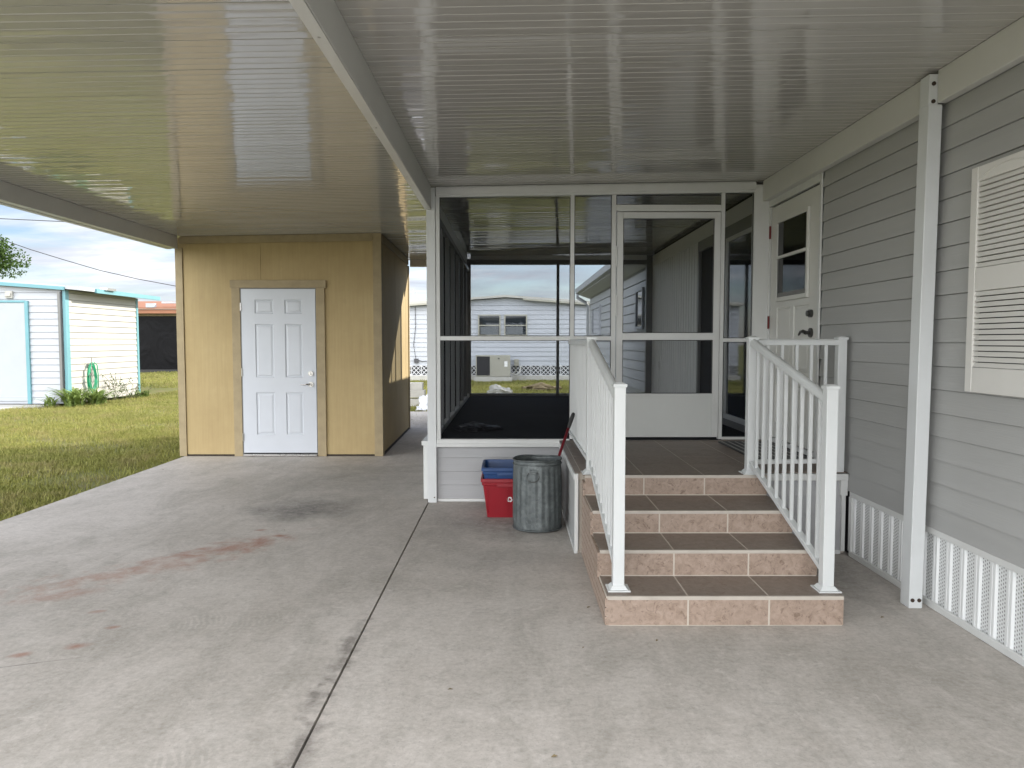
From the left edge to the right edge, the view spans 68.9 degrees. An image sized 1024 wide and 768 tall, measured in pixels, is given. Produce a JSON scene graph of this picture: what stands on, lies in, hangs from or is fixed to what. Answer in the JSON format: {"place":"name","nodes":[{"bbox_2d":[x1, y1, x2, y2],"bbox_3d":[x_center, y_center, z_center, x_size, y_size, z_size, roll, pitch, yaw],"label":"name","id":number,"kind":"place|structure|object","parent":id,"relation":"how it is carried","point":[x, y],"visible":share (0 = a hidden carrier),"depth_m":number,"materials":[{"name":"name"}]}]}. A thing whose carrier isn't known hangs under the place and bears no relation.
{"place":"outdoors","nodes":[
{"label":"outdoors","id":0,"kind":"place"},
{"bbox_2d":[0,404,58,408],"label":"pavement","id":1,"kind":"structure","parent":0,"point":[5,406],"depth_m":16.96,"materials":[{"name":"concrete"}]},
{"bbox_2d":[0,280,159,403],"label":"vinyl shed","id":2,"kind":"structure","parent":1,"relation":"on","point":[55,336],"depth_m":17.20,"materials":[{"name":"plastic"}]},
{"bbox_2d":[0,303,27,400],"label":"garage door","id":3,"kind":"structure","parent":2,"relation":"in","point":[13,371],"depth_m":17.12,"materials":[{"name":"plastic"}]},
{"bbox_2d":[87,357,98,392],"bbox_3d":[-10.156,-0.199,18.072,0.120,0.896,0.464,0,3,0],"label":"garden hose","id":4,"kind":"object","parent":2,"relation":"attached to","point":[92,364],"visible":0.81,"depth_m":18.07,"materials":[{"name":"rubber"}]},
{"bbox_2d":[0,218,62,221],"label":"power line","id":5,"kind":"object","parent":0,"point":[32,220],"visible":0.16,"depth_m":28.74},
{"bbox_2d":[1,239,174,285],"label":"power line","id":6,"kind":"object","parent":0,"point":[87,266],"visible":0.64,"depth_m":29.48,"materials":[{"name":"black rubber"}]},
{"bbox_2d":[0,439,427,767],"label":"driveway","id":7,"kind":"structure","parent":0,"point":[200,612],"depth_m":4.09,"materials":[{"name":"concrete"}]},
{"bbox_2d":[175,233,410,456],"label":"storage shed","id":8,"kind":"structure","parent":7,"relation":"on","point":[294,345],"depth_m":9.28,"materials":[{"name":"tan plywood"},{"name":"white painted door"}]},
{"bbox_2d":[240,289,317,452],"bbox_3d":[-2.898,-0.157,9.270,0.928,2.035,0.099,0,3,0],"label":"door","id":9,"kind":"structure","parent":8,"relation":"in","point":[278,370],"depth_m":9.28,"materials":[{"name":"metal"}]},
{"bbox_2d":[0,371,568,520],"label":"ground","id":10,"kind":"structure","parent":0,"point":[154,391],"depth_m":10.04,"materials":[{"name":"green plant"}]},
{"bbox_2d":[0,234,31,278],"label":"broadleaf tree","id":11,"kind":"object","parent":10,"relation":"on","point":[4,262],"visible":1,"depth_m":28.52,"materials":[{"name":"green plant"}]},
{"bbox_2d":[31,394,58,406],"bbox_3d":[-10.514,0.386,16.981,0.949,0.281,0.983,0,3,0],"label":"strap leaf plant","id":12,"kind":"object","parent":10,"relation":"on","point":[50,403],"visible":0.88,"depth_m":16.90,"materials":[{"name":"green plant"}]},
{"bbox_2d":[43,386,103,406],"bbox_3d":[-10.026,0.290,17.101,1.648,0.460,1.536,-2,4,-26],"label":"strap leaf plant","id":13,"kind":"object","parent":10,"relation":"on","point":[73,397],"visible":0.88,"depth_m":17.01,"materials":[{"name":"green plant"}]},
{"bbox_2d":[78,388,126,405],"bbox_3d":[-9.716,0.299,17.552,1.445,0.390,1.437,0,3,0],"label":"strap leaf plant","id":14,"kind":"object","parent":10,"relation":"on","point":[97,398],"visible":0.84,"depth_m":17.43,"materials":[{"name":"green plant"}]},
{"bbox_2d":[102,373,132,400],"bbox_3d":[-9.986,0.028,18.714,0.824,0.821,0.614,0,3,0],"label":"wispy shrub","id":15,"kind":"object","parent":10,"relation":"on","point":[112,383],"visible":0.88,"depth_m":18.75,"materials":[{"name":"green plant"}]},
{"bbox_2d":[119,380,151,397],"bbox_3d":[-9.807,0.144,19.395,0.996,0.497,0.571,1,3,20],"label":"wispy shrub","id":16,"kind":"object","parent":10,"relation":"on","point":[135,388],"visible":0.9,"depth_m":19.37,"materials":[{"name":"green plant"}]},
{"bbox_2d":[134,390,151,397],"bbox_3d":[-9.826,0.258,19.828,0.628,0.213,0.463,0,3,0],"label":"strap leaf plant","id":17,"kind":"object","parent":10,"relation":"on","point":[142,394],"visible":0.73,"depth_m":19.80,"materials":[{"name":"green plant"}]},
{"bbox_2d":[136,301,177,371],"bbox_3d":[-16.855,-2.538,38.369,9.200,3.680,5.050,0,3,0],"label":"covered carport","id":18,"kind":"object","parent":10,"relation":"on","point":[157,337],"visible":0.32,"depth_m":36.41,"materials":[{"name":"black"}]},
{"bbox_2d":[410,382,425,405],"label":"concrete block","id":19,"kind":"structure","parent":10,"relation":"on","point":[417,390],"depth_m":17.04,"materials":[{"name":"beige concrete"}]},
{"bbox_2d":[474,355,521,381],"bbox_3d":[-0.511,-0.588,27.911,1.759,0.980,0.800,0,3,0],"label":"air conditioner","id":20,"kind":"object","parent":10,"relation":"on","point":[492,368],"visible":0.98,"depth_m":27.55,"materials":[{"name":"metal"}]},
{"bbox_2d":[486,384,512,392],"bbox_3d":[-0.358,0.149,20.941,0.755,0.302,0.554,1,3,13],"label":"boulder","id":21,"kind":"object","parent":10,"relation":"on","point":[495,388],"visible":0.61,"depth_m":20.79,"materials":[{"name":"stone"}]},
{"bbox_2d":[410,289,589,380],"bbox_3d":[-0.246,-2.096,32.293,8.300,3.530,8.280,0,3,0],"label":"mobile home","id":22,"kind":"object","parent":10,"relation":"on","point":[507,315],"visible":0.56,"depth_m":28.40,"materials":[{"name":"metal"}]},
{"bbox_2d":[478,315,500,334],"bbox_3d":[-0.861,-2.227,28.373,0.860,0.820,0.070,0,3,0],"label":"window","id":23,"kind":"structure","parent":22,"relation":"in","point":[487,324],"depth_m":28.37,"materials":[{"name":"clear glass"}]},
{"bbox_2d":[504,315,526,334],"bbox_3d":[0.139,-2.227,28.374,0.880,0.820,0.070,0,3,0],"label":"window","id":24,"kind":"structure","parent":22,"relation":"in","point":[513,324],"depth_m":28.37,"materials":[{"name":"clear glass"}]},
{"bbox_2d":[514,359,518,373],"bbox_3d":[0.155,-0.661,28.389,0.208,0.568,0.080,0,3,0],"label":"meter box","id":25,"kind":"object","parent":22,"relation":"attached to","point":[516,362],"visible":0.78,"depth_m":28.34,"materials":[{"name":"grey metal"}]},
{"bbox_2d":[0,205,603,301],"label":"sky","id":26,"kind":"structure","parent":0,"point":[99,250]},
{"bbox_2d":[400,411,427,438],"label":"walkway","id":27,"kind":"structure","parent":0,"point":[418,429],"depth_m":12.60,"materials":[{"name":"concrete"}]},
{"bbox_2d":[452,421,503,431],"bbox_3d":[-0.334,0.414,7.377,0.511,0.079,0.368,0,3,0],"label":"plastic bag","id":28,"kind":"object","parent":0,"point":[473,426],"visible":1,"depth_m":7.29,"materials":[{"name":"black plastic"}]},
{"bbox_2d":[410,379,568,423],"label":"lawn","id":29,"kind":"structure","parent":0,"point":[484,386],"depth_m":24.71,"materials":[{"name":"green plant"}]},
{"bbox_2d":[415,395,426,410],"bbox_3d":[-1.666,0.401,16.297,0.808,0.340,1.170,0,3,0],"label":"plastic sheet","id":30,"kind":"object","parent":29,"relation":"on","point":[422,406],"visible":0.21,"depth_m":16.32,"materials":[{"name":"white plastic"}]},
{"bbox_2d":[522,382,561,389],"bbox_3d":[0.956,0.062,23.080,1.128,0.231,1.010,-3,4,-40],"label":"rock","id":31,"kind":"object","parent":29,"relation":"on","point":[540,386],"depth_m":22.76,"materials":[{"name":"beige stone"}]},
{"bbox_2d":[575,254,654,392],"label":"neighbour house","id":32,"kind":"structure","parent":29,"relation":"on","point":[594,288],"depth_m":14.29,"materials":[{"name":"grey plastic"}]},
{"bbox_2d":[592,305,601,334],"bbox_3d":[2.168,-1.621,19.167,0.050,0.740,1.750,0,3,0],"label":"window","id":33,"kind":"structure","parent":32,"relation":"in","point":[596,311],"depth_m":19.11,"materials":[{"name":"white glass"}]},
{"bbox_2d":[635,287,644,329],"bbox_3d":[2.177,-1.277,12.706,0.050,0.690,0.710,0,3,0],"label":"window","id":34,"kind":"structure","parent":32,"relation":"in","point":[639,293],"depth_m":12.68,"materials":[{"name":"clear glass"}]},
{"bbox_2d":[294,502,1023,767],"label":"driveway","id":35,"kind":"structure","parent":0,"point":[496,624],"depth_m":3.16,"materials":[{"name":"concrete"}]},
{"bbox_2d":[481,472,512,516],"bbox_3d":[-0.037,0.917,6.264,0.435,0.325,0.465,0,3,0],"label":"recycling bin","id":36,"kind":"object","parent":35,"relation":"on","point":[498,494],"visible":0.38,"depth_m":6.06,"materials":[{"name":"red plastic"}]},
{"bbox_2d":[481,459,513,478],"bbox_3d":[-0.037,0.829,6.256,0.423,0.330,0.459,0,3,0],"label":"recycling bin","id":37,"kind":"object","parent":36,"relation":"in","point":[496,468],"visible":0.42,"depth_m":6.05,"materials":[{"name":"blue plastic"}]},
{"bbox_2d":[0,0,1023,607],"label":"carport","id":38,"kind":"object","parent":35,"relation":"on","point":[164,124],"visible":0.81,"depth_m":4.16,"materials":[{"name":"metal"}]},
{"bbox_2d":[512,454,561,532],"bbox_3d":[0.195,0.833,5.751,0.386,0.540,0.398,0,3,0],"label":"trash can","id":39,"kind":"object","parent":35,"relation":"on","point":[537,493],"visible":1,"depth_m":5.61,"materials":[{"name":"metal"}]},
{"bbox_2d":[558,412,574,455],"bbox_3d":[0.337,0.656,5.852,0.445,0.842,0.033,-3,4,-43],"label":"broom handle","id":40,"kind":"object","parent":39,"relation":"in","point":[572,416],"visible":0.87,"depth_m":5.92,"materials":[{"name":"wood"}]},
{"bbox_2d":[422,181,768,501],"bbox_3d":[0.718,-0.512,9.313,3.062,2.829,5.487,0,3,0],"label":"screened porch","id":41,"kind":"object","parent":35,"relation":"on","point":[534,423],"visible":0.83,"depth_m":6.64,"materials":[{"name":"white painted aluminium"},{"name":"dark carpet"},{"name":"grey siding"}]},
{"bbox_2d":[615,212,720,436],"bbox_3d":[1.368,-0.516,6.598,0.921,1.977,0.057,0,3,0],"label":"screen door","id":42,"kind":"structure","parent":41,"relation":"in","point":[647,414],"depth_m":6.62,"materials":[{"name":"white metal"}]},
{"bbox_2d":[559,440,848,625],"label":"entry steps","id":43,"kind":"structure","parent":35,"relation":"on","point":[711,539],"depth_m":4.33,"materials":[{"name":"tile"}]},
{"bbox_2d":[568,336,630,591],"bbox_3d":[0.519,0.328,5.206,0.120,1.320,2.845,0,3,-1],"label":"stair railing","id":44,"kind":"object","parent":43,"relation":"on","point":[597,431],"visible":1,"depth_m":4.35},
{"bbox_2d":[718,441,806,458],"bbox_3d":[2.011,0.528,6.018,0.440,0.012,0.950,0,3,0],"label":"door mat","id":45,"kind":"object","parent":43,"relation":"on","point":[738,446],"depth_m":6.05,"materials":[{"name":"black plastic"}]},
{"bbox_2d":[739,336,848,592],"bbox_3d":[1.876,0.374,4.407,0.701,1.320,1.268,0,3,0],"label":"stair railing","id":46,"kind":"object","parent":43,"relation":"on","point":[829,460],"visible":1,"depth_m":4.38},
{"bbox_2d":[651,61,1023,666],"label":"mobile home","id":47,"kind":"object","parent":35,"relation":"on","point":[841,249],"visible":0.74,"depth_m":4.31,"materials":[{"name":"grey plastic"}]},
{"bbox_2d":[696,214,751,432],"bbox_3d":[2.251,-0.604,7.852,0.053,2.060,2.300,0,3,0],"label":"sliding door","id":48,"kind":"structure","parent":47,"relation":"in","point":[738,236],"depth_m":7.63,"materials":[{"name":"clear glass"}]},
{"bbox_2d":[767,185,819,451],"bbox_3d":[2.248,-0.508,6.045,0.103,1.975,1.032,0,3,0],"label":"door","id":49,"kind":"structure","parent":47,"relation":"in","point":[795,222],"depth_m":5.94,"materials":[{"name":"white metal"}]}
]}

